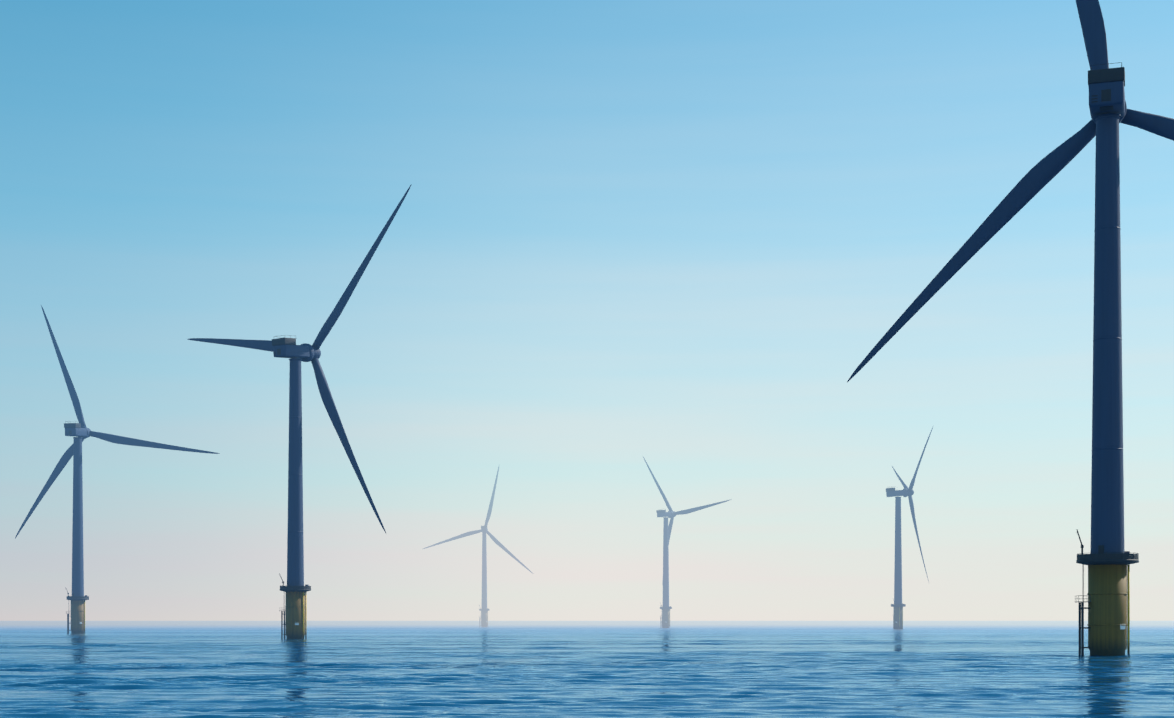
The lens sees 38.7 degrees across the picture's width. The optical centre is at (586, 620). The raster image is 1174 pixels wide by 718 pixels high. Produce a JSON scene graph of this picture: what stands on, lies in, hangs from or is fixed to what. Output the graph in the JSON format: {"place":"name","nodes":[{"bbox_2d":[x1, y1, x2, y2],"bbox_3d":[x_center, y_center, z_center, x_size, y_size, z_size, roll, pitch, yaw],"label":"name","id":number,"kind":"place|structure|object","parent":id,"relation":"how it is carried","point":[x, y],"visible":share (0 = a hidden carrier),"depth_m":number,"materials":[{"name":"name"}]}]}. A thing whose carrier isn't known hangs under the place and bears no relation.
{"place":"outdoors","nodes":[
{"label":"outdoors","id":0,"kind":"place"},
{"bbox_2d":[0,622,1173,717],"bbox_3d":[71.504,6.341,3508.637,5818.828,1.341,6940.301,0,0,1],"label":"sea","id":1,"kind":"structure","parent":0,"point":[575,670],"depth_m":207.12,"materials":[{"name":"liquid"}]},
{"bbox_2d":[15,306,219,633],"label":"turbine","id":2,"kind":"object","parent":1,"relation":"in","point":[80,431],"visible":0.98,"depth_m":813.55,"materials":[{"name":"paint"}]},
{"bbox_2d":[187,184,411,638],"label":"turbine","id":3,"kind":"object","parent":1,"relation":"in","point":[295,589],"visible":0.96,"depth_m":569.08,"materials":[{"name":"paint"}]},
{"bbox_2d":[847,0,1173,655],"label":"turbine","id":4,"kind":"object","parent":1,"relation":"in","point":[1108,560],"visible":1,"depth_m":294.56,"materials":[{"name":"paint"}]},
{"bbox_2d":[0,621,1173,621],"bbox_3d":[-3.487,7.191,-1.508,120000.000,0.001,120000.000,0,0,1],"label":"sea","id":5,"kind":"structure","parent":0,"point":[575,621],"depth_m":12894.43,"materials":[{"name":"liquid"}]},
{"bbox_2d":[423,467,531,626],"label":"turbine","id":6,"kind":"object","parent":5,"relation":"in","point":[484,609],"visible":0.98,"depth_m":1690.75,"materials":[{"name":"paint"}]},
{"bbox_2d":[643,457,731,627],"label":"turbine","id":7,"kind":"object","parent":5,"relation":"in","point":[671,514],"visible":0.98,"depth_m":1445.16,"materials":[{"name":"paint"}]},
{"bbox_2d":[886,427,932,628],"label":"turbine","id":8,"kind":"object","parent":5,"relation":"in","point":[898,605],"visible":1,"depth_m":1203.12,"materials":[{"name":"paint"}]},
{"bbox_2d":[0,0,1173,620],"label":"sky","id":9,"kind":"structure","parent":0,"point":[674,235],"materials":[{"name":"blue"}]}
]}

